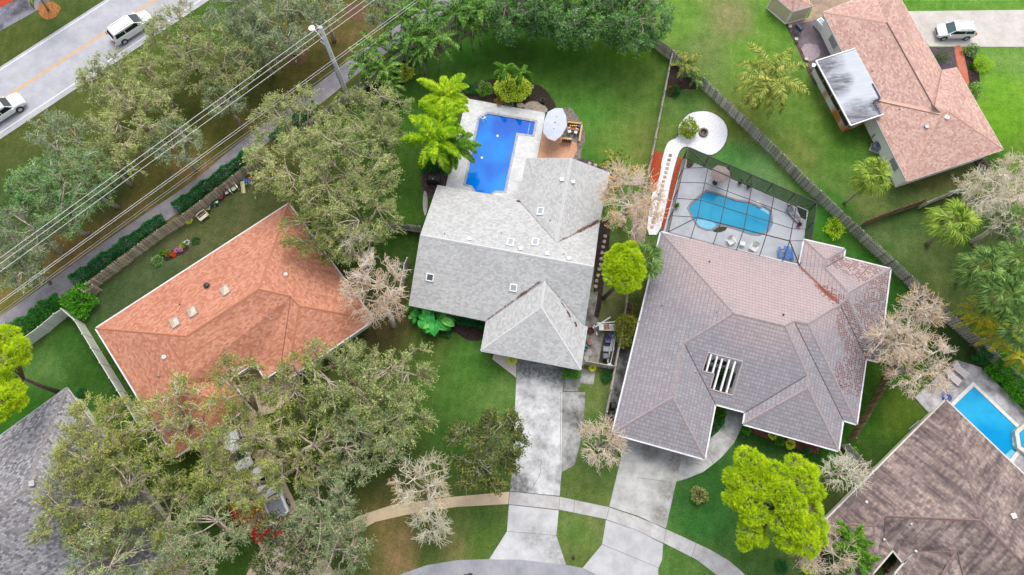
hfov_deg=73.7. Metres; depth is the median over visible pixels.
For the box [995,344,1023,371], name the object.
palm tree
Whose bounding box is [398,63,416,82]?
shrub
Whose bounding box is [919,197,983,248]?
palm tree
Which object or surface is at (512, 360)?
shrub
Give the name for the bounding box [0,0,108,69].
road edge line
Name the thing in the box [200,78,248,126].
broadleaf tree
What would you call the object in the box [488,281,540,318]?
fallen leaves
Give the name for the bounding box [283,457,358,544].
broadleaf tree
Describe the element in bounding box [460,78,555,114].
mulch bed
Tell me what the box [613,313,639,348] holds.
shrub
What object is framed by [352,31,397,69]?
palm tree
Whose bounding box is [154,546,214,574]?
broadleaf tree
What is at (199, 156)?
power line
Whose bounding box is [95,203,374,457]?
terracotta house
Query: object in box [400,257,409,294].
vinyl fence
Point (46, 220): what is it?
broadleaf tree
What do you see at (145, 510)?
broadleaf tree
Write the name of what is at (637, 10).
broadleaf tree
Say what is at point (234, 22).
broadleaf tree
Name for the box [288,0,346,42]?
broadleaf tree
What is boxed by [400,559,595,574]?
street
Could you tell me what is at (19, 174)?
broadleaf tree
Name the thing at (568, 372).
hedge
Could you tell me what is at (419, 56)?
palm tree
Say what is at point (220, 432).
broadleaf tree
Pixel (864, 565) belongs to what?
palm tree
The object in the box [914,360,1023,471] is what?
pool deck
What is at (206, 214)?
garden bench
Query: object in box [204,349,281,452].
broadleaf tree
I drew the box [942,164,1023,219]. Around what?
bare tree
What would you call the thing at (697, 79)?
palm tree
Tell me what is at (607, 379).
shrub
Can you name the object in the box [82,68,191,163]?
broadleaf tree
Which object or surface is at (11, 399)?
broadleaf tree
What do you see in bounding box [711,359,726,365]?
atrium window
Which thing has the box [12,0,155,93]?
road centre line
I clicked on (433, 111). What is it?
palm tree
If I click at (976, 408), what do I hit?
pool water
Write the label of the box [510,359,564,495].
driveway
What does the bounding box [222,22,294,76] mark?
broadleaf tree
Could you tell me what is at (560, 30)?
broadleaf tree
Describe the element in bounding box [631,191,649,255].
gravel gap
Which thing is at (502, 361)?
front step
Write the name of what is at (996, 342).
palm tree
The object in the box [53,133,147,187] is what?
broadleaf tree
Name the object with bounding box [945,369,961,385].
sun lounger
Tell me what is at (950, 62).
planting bed
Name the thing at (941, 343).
bare tree
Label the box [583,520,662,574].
driveway apron
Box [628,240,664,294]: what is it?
palm tree
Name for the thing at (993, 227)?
bare tree
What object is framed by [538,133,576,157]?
patio
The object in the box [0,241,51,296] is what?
broadleaf tree
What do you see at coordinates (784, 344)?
tiled house
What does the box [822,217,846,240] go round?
shrub
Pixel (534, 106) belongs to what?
sand patch
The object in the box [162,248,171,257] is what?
shrub
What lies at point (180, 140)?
power line
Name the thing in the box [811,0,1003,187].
pink house
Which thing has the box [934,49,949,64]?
shrub
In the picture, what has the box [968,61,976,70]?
hedge
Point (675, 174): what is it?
red mulch strip
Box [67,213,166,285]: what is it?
hedge
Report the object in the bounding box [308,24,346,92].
utility pole
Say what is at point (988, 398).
coping
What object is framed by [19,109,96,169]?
broadleaf tree
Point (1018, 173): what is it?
bare tree
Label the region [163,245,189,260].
flower bed
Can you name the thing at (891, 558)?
shrub
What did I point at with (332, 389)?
broadleaf tree
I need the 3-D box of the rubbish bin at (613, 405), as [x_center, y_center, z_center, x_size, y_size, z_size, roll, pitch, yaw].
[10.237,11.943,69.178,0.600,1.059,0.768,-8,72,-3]
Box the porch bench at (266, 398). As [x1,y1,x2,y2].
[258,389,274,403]
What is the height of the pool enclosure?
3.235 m
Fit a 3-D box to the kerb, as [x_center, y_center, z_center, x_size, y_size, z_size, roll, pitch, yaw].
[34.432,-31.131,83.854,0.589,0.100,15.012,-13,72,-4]
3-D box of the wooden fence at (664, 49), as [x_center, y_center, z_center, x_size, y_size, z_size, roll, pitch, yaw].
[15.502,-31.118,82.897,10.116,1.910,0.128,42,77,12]
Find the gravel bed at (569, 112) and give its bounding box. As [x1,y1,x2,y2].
[561,107,584,159]
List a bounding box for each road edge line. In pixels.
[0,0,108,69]
[0,0,200,132]
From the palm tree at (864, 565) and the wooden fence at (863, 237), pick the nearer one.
the palm tree at (864, 565)
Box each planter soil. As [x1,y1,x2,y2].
[686,160,693,168]
[713,226,726,231]
[797,207,806,219]
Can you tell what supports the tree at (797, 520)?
on the lawn
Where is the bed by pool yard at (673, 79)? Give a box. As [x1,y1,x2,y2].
[667,65,699,96]
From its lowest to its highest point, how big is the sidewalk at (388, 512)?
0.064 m
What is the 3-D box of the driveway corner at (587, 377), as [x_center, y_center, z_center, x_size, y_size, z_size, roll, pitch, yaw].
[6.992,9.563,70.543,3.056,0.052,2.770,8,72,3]
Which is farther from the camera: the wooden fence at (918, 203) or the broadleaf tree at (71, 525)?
the wooden fence at (918, 203)
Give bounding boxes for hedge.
[5,292,65,339]
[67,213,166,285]
[170,146,250,213]
[267,100,319,143]
[455,316,484,329]
[560,367,581,379]
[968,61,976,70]
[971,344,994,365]
[982,352,1023,411]
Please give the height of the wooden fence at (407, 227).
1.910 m
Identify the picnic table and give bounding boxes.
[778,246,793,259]
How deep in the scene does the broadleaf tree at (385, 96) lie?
72.14 m
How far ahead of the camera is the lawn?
76.10 m
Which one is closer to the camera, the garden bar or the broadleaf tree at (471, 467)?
the broadleaf tree at (471, 467)
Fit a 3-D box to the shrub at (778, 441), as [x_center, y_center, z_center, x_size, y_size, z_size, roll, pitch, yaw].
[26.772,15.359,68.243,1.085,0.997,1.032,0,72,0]
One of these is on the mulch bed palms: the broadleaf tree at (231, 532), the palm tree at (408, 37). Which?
the palm tree at (408, 37)
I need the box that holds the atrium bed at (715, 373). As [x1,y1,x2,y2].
[703,365,726,391]
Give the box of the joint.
[560,410,560,450]
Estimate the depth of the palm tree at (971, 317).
68.26 m
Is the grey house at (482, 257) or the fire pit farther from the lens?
the fire pit
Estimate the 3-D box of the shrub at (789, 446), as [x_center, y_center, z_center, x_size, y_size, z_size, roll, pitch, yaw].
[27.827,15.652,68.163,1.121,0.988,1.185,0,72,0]
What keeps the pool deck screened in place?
on the lawn
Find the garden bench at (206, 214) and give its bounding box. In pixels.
[196,209,210,222]
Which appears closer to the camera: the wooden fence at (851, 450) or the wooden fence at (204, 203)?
the wooden fence at (851, 450)
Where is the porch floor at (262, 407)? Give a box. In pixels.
[234,368,298,415]
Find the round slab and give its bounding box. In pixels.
[585,349,591,355]
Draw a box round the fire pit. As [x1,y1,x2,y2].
[699,128,707,136]
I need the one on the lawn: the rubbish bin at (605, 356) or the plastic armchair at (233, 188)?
the plastic armchair at (233, 188)
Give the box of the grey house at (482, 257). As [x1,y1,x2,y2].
[409,158,609,370]
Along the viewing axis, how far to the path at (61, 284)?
76.65 m
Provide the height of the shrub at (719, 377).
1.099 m
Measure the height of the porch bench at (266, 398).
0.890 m
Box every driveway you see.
[198,408,333,574]
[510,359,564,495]
[609,437,681,527]
[908,10,1023,46]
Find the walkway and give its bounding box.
[676,409,742,481]
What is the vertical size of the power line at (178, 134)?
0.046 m
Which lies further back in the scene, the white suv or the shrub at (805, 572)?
the white suv
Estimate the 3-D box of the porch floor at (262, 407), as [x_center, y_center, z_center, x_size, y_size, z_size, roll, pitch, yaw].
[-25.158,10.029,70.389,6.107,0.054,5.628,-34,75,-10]
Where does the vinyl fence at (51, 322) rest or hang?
on the lawn
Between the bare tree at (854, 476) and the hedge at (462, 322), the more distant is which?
the hedge at (462, 322)
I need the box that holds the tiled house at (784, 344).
[612,231,891,459]
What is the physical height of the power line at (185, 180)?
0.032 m
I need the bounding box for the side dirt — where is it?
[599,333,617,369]
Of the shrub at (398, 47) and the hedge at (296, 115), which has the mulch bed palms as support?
the shrub at (398, 47)
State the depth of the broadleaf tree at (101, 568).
58.77 m
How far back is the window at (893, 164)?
76.60 m
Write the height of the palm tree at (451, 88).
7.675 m
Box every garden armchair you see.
[726,234,736,246]
[748,241,759,251]
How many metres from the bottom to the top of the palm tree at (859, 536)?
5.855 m
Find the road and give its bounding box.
[0,0,208,138]
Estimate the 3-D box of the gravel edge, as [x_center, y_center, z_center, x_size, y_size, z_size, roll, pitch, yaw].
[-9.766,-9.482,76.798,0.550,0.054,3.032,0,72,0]
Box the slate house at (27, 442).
[0,387,180,574]
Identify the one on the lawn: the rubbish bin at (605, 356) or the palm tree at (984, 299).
the palm tree at (984, 299)
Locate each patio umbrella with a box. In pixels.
[543,108,566,140]
[711,165,729,184]
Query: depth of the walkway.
68.36 m
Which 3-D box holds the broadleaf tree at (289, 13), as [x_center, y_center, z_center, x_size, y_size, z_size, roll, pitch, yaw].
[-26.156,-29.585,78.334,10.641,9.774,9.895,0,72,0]
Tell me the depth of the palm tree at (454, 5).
76.96 m
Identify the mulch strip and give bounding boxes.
[578,158,617,181]
[661,157,681,228]
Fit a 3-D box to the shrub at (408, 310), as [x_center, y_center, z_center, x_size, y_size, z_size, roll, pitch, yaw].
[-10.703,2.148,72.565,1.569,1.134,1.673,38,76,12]
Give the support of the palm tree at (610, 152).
on the mulch strip at (587, 161)
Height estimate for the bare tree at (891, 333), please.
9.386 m
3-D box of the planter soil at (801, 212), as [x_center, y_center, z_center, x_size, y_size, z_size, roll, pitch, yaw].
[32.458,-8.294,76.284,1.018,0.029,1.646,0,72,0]
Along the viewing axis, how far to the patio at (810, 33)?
83.68 m
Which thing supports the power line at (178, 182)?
attached to the utility pole
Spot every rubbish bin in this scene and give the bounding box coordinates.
[602,353,608,359]
[603,346,609,352]
[608,410,614,417]
[609,401,616,408]
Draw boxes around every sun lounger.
[787,204,801,221]
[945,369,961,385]
[953,361,969,378]
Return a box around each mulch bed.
[0,0,12,6]
[422,171,447,196]
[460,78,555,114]
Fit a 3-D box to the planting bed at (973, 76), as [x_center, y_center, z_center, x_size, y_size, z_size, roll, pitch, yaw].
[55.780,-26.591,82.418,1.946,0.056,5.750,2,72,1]
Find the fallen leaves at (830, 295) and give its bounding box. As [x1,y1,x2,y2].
[799,267,838,303]
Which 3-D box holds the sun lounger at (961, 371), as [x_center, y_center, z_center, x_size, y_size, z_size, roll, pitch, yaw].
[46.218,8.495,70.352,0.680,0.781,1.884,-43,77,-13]
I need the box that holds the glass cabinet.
[814,17,823,31]
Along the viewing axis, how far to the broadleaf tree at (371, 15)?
77.68 m
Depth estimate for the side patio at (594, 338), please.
72.03 m
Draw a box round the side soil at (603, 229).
[594,219,609,317]
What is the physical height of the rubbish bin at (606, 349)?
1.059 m
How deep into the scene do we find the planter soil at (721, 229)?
75.66 m
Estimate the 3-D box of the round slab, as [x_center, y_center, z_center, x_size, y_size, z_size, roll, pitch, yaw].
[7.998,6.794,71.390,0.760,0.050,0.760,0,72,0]
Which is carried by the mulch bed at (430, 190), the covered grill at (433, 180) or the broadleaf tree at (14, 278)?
the covered grill at (433, 180)
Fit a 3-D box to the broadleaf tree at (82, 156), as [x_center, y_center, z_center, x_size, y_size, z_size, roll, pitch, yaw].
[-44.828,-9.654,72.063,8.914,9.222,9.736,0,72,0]
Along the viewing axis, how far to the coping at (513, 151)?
79.23 m
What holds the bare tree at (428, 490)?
on the lawn
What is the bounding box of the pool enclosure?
[665,147,817,265]
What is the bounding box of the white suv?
[105,10,150,44]
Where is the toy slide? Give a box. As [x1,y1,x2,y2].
[240,178,252,192]
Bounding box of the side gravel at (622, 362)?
[607,301,634,425]
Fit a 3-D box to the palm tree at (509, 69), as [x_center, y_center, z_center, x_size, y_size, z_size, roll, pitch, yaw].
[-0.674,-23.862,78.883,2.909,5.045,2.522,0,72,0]
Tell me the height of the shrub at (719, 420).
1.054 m
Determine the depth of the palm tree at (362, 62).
77.92 m
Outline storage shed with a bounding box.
[766,0,812,24]
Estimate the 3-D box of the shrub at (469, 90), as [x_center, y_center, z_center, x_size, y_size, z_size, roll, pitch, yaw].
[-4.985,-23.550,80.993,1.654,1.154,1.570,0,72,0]
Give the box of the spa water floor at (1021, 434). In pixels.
[1019,429,1023,447]
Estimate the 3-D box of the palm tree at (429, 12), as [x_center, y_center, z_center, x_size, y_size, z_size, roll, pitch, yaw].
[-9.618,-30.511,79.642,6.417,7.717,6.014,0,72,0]
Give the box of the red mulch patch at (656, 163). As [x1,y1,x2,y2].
[648,152,662,190]
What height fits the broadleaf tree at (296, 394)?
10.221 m
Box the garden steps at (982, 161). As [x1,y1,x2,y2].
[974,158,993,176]
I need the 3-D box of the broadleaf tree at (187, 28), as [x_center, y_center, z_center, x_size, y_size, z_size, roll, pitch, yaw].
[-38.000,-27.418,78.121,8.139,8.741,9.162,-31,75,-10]
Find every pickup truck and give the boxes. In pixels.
[0,93,25,121]
[252,465,290,517]
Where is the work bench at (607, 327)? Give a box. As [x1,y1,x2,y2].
[599,324,614,330]
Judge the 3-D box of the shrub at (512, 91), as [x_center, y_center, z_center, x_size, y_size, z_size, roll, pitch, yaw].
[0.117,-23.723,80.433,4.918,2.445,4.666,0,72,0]
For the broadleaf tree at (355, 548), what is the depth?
59.49 m
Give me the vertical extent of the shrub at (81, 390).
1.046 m
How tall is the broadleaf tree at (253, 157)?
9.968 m
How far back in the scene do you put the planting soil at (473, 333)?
72.13 m
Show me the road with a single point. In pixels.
(44, 87)
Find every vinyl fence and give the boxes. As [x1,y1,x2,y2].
[3,309,67,361]
[60,308,141,425]
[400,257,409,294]
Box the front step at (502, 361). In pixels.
[492,354,515,376]
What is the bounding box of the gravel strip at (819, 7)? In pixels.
[788,0,850,24]
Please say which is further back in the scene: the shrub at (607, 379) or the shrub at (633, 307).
the shrub at (633, 307)
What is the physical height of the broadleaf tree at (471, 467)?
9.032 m
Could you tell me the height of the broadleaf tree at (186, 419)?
9.590 m
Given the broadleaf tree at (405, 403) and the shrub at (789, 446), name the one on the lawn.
the broadleaf tree at (405, 403)
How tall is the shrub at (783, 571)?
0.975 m
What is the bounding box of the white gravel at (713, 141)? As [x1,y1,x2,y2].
[647,111,726,234]
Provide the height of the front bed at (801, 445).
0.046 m
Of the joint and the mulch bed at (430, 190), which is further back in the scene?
the mulch bed at (430, 190)
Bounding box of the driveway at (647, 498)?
[609,437,681,527]
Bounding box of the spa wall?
[1012,422,1023,454]
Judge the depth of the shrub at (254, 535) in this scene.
63.48 m
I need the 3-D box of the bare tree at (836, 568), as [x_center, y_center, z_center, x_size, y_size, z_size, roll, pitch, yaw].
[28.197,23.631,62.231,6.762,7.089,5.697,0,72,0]
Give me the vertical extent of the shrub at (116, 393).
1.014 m
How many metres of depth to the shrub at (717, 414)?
69.05 m
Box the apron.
[490,505,565,563]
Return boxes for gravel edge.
[423,191,427,214]
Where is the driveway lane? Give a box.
[562,392,584,471]
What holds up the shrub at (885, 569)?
on the lawn
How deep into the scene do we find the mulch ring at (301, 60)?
82.83 m
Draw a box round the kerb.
[786,24,816,84]
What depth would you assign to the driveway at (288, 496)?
66.48 m
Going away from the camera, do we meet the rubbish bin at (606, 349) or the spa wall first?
the spa wall
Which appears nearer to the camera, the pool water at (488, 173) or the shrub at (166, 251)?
the shrub at (166, 251)
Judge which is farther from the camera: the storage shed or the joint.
the storage shed
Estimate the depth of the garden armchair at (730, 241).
74.73 m
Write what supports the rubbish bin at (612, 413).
on the side gravel at (622, 362)
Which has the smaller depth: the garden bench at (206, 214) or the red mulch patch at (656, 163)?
the garden bench at (206, 214)
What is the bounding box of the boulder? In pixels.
[516,102,523,107]
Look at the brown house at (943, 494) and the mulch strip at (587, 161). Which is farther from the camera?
the mulch strip at (587, 161)
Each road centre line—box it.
[4,0,152,96]
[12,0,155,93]
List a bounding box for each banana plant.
[408,308,425,328]
[421,309,455,335]
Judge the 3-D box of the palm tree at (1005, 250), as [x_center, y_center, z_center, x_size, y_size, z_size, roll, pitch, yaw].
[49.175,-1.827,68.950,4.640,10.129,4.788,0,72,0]
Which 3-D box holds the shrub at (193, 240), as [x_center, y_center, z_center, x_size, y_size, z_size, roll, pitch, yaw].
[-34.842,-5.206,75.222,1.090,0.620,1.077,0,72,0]
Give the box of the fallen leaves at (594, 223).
[563,220,599,239]
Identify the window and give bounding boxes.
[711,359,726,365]
[729,372,735,387]
[828,33,837,50]
[889,157,898,172]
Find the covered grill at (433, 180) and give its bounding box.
[426,176,440,185]
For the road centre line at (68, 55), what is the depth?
82.80 m
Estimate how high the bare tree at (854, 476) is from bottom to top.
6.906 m
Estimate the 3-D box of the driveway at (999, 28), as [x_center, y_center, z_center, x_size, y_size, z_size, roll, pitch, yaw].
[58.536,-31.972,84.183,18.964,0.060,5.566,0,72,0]
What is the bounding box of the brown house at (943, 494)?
[817,399,1023,574]
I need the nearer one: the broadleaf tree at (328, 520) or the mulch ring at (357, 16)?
the broadleaf tree at (328, 520)
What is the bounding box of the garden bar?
[562,120,582,142]
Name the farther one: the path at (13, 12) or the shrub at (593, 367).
the path at (13, 12)
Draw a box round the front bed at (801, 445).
[751,428,818,453]
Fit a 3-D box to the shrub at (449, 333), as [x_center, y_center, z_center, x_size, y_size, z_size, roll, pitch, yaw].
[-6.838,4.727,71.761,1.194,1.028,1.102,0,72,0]
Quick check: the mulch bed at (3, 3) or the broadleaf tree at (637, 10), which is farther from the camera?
the mulch bed at (3, 3)
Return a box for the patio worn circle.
[801,43,819,60]
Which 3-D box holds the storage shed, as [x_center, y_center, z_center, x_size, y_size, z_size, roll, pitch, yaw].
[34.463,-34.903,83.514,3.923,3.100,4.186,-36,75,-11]
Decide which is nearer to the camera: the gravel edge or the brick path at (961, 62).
the gravel edge
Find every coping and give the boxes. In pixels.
[463,112,537,194]
[687,189,772,235]
[951,382,1019,461]
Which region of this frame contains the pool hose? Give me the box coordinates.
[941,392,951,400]
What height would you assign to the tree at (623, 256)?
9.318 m
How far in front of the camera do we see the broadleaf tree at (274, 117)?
72.23 m
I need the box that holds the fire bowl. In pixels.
[587,327,593,333]
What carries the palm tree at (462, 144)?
on the lawn
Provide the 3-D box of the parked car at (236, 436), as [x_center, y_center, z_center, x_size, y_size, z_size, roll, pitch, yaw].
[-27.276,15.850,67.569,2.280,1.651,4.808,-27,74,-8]
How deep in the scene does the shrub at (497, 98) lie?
80.60 m
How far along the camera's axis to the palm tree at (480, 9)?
77.03 m
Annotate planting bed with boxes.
[929,47,956,69]
[962,47,979,85]
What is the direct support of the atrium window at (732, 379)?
in the tiled house at (784, 344)
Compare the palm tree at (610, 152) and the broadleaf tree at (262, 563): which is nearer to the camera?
the broadleaf tree at (262, 563)
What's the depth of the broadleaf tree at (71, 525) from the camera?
59.70 m
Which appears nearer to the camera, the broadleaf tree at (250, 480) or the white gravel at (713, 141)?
the broadleaf tree at (250, 480)
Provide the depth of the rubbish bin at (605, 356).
70.25 m
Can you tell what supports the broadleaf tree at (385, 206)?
on the lawn
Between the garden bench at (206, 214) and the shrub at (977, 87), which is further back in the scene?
the shrub at (977, 87)
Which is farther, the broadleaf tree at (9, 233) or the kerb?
the kerb
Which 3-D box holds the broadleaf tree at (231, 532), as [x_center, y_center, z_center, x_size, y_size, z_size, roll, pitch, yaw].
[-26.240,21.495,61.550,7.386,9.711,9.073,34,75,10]
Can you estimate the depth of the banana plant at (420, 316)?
71.43 m
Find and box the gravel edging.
[657,110,727,233]
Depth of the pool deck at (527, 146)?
79.03 m
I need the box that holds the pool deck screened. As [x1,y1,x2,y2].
[663,160,806,263]
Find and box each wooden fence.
[78,284,102,295]
[84,149,271,286]
[302,8,466,129]
[381,222,421,232]
[584,360,614,368]
[604,51,672,414]
[622,12,673,59]
[672,50,1023,391]
[840,443,872,473]
[847,333,911,440]
[860,198,927,226]
[918,181,975,208]
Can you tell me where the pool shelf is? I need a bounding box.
[695,219,715,228]
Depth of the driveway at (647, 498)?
67.35 m
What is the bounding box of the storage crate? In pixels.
[605,338,610,342]
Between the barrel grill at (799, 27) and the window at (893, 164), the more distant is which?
the barrel grill at (799, 27)
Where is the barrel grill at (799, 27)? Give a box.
[792,24,803,35]
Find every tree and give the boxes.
[0,192,66,280]
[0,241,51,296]
[0,323,60,423]
[1,153,73,225]
[18,190,95,242]
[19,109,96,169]
[22,439,143,566]
[29,0,52,10]
[35,145,122,233]
[46,390,158,503]
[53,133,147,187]
[59,503,166,574]
[72,45,140,113]
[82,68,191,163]
[96,440,209,552]
[118,369,222,461]
[125,48,182,116]
[138,0,211,72]
[139,115,206,171]
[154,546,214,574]
[158,487,257,574]
[159,22,261,99]
[186,447,251,503]
[194,0,277,50]
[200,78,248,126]
[200,400,294,475]
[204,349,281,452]
[214,460,295,520]
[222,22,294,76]
[233,0,326,61]
[239,410,344,498]
[240,126,337,213]
[245,81,339,153]
[248,345,326,424]
[248,509,323,574]
[276,202,351,266]
[280,490,348,570]
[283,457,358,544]
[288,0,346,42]
[293,112,403,234]
[298,335,393,443]
[311,508,377,574]
[312,179,406,266]
[314,406,409,486]
[330,77,414,145]
[334,223,378,267]
[336,340,439,457]
[337,247,411,328]
[344,45,377,84]
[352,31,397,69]
[361,0,407,41]
[363,113,409,160]
[369,55,403,86]
[379,73,405,97]
[380,0,422,44]
[387,446,451,526]
[390,16,432,61]
[398,40,440,74]
[400,0,453,47]
[400,113,464,171]
[406,498,454,548]
[410,18,460,69]
[411,100,465,139]
[416,73,468,114]
[434,0,480,47]
[441,131,481,174]
[441,404,531,496]
[452,9,489,50]
[454,0,495,44]
[474,0,550,47]
[493,61,516,87]
[510,64,533,88]
[511,0,615,53]
[569,0,676,58]
[576,414,631,474]
[595,156,673,238]
[598,147,631,174]
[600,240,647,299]
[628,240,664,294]
[669,50,702,81]
[681,68,709,89]
[721,444,829,561]
[731,41,809,118]
[790,516,863,574]
[819,449,874,493]
[830,519,874,562]
[834,545,881,574]
[842,156,892,204]
[861,306,936,370]
[874,326,959,399]
[888,282,950,329]
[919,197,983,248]
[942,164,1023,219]
[949,245,1009,292]
[950,294,998,335]
[955,273,1023,323]
[968,307,1023,354]
[969,190,1023,244]
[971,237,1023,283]
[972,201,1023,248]
[974,317,1023,353]
[976,146,1023,201]
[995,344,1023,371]
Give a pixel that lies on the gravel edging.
(695, 149)
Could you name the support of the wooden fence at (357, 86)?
on the lawn
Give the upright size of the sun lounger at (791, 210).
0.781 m
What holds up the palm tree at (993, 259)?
on the lawn
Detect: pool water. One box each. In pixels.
[466,114,534,193]
[689,192,770,233]
[954,387,1015,454]
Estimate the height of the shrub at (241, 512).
4.656 m
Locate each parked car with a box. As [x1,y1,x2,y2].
[221,422,254,471]
[935,20,976,40]
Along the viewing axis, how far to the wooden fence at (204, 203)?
74.84 m
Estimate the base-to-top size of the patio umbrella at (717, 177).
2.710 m
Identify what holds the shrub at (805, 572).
on the lawn
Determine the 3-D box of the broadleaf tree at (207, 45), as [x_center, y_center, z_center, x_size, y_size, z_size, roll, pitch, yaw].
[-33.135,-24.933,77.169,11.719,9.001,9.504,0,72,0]
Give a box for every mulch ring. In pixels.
[38,1,60,19]
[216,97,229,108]
[285,45,307,64]
[346,2,368,21]
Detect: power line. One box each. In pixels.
[0,0,355,257]
[0,0,364,263]
[0,0,373,271]
[0,1,417,303]
[1,32,384,311]
[2,1,413,299]
[2,6,424,313]
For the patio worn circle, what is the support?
on the patio at (810, 33)
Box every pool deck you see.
[446,99,544,198]
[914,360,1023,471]
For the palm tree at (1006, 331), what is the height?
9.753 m
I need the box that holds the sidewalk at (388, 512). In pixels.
[282,492,508,565]
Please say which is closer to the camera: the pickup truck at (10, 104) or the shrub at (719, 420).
the shrub at (719, 420)
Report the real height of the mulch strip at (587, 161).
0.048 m
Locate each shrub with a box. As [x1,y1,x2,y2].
[58,281,99,320]
[74,387,86,396]
[110,392,122,402]
[150,255,163,266]
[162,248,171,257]
[191,236,199,243]
[229,499,260,523]
[251,517,281,543]
[389,44,403,58]
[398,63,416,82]
[403,303,418,313]
[420,157,445,175]
[442,330,451,337]
[463,83,475,94]
[477,80,493,96]
[493,70,533,102]
[493,96,504,106]
[506,357,517,364]
[588,365,596,371]
[600,370,612,383]
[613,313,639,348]
[622,300,637,315]
[667,85,680,96]
[678,115,699,139]
[691,485,708,504]
[713,374,725,385]
[713,416,725,429]
[715,406,727,416]
[741,426,750,435]
[768,433,778,439]
[774,436,785,445]
[775,559,790,574]
[785,439,795,448]
[799,548,826,566]
[800,559,816,574]
[801,447,809,454]
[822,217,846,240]
[822,553,843,574]
[882,553,896,568]
[882,559,896,572]
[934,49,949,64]
[962,43,980,57]
[968,82,983,95]
[972,53,994,72]
[989,147,1007,164]
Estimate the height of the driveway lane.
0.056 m
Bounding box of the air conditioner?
[869,141,880,153]
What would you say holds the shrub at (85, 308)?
on the lawn
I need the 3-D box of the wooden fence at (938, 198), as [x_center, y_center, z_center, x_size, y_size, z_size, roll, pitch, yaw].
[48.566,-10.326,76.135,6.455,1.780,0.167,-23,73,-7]
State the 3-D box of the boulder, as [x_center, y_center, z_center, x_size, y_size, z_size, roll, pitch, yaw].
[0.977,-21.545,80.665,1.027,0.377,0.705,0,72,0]
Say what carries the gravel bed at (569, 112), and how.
on the lawn
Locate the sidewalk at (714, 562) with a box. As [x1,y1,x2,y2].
[509,492,744,574]
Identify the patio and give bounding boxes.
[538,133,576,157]
[582,292,604,367]
[791,18,830,71]
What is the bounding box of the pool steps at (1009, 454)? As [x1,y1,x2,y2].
[1006,450,1014,458]
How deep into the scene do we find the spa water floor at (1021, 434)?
68.29 m
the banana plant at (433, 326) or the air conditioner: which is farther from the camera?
the air conditioner
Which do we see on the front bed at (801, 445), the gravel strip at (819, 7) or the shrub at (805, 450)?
the shrub at (805, 450)
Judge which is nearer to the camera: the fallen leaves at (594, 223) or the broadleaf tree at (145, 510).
the broadleaf tree at (145, 510)
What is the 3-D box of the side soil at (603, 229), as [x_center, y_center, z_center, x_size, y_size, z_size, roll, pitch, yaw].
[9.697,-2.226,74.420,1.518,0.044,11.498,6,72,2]
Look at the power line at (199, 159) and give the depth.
70.28 m
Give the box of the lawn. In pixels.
[0,0,1023,574]
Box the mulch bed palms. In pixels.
[361,8,490,95]
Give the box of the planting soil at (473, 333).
[435,318,483,340]
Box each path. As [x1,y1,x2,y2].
[0,0,48,30]
[0,0,458,331]
[955,45,968,84]
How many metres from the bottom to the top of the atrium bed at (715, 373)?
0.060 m
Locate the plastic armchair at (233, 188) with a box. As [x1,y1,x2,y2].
[227,182,238,193]
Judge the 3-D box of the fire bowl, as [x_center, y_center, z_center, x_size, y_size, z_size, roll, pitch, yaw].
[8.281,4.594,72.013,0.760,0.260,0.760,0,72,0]
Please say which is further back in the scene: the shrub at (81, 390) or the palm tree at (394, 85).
the palm tree at (394, 85)
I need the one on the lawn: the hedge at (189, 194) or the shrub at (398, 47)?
the hedge at (189, 194)
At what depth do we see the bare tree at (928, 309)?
66.76 m
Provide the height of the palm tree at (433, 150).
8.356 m
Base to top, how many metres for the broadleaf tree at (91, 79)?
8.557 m
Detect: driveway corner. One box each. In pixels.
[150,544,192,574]
[563,368,595,390]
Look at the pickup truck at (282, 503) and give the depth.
65.55 m
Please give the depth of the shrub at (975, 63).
81.69 m
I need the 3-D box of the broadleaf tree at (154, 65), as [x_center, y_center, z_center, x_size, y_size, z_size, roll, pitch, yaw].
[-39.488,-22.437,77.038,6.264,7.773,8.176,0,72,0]
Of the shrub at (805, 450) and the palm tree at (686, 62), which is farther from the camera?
the palm tree at (686, 62)
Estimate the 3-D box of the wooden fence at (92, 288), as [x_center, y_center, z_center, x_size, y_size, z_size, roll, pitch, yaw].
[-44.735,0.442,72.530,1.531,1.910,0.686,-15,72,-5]
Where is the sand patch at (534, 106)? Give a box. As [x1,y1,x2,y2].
[524,101,547,111]
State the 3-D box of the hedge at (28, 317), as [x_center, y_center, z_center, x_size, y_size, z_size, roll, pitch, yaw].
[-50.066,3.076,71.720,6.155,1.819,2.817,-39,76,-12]
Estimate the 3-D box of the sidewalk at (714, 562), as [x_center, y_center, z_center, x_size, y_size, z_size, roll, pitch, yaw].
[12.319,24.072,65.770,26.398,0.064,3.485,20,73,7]
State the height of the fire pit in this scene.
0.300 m
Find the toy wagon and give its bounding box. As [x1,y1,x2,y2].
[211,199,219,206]

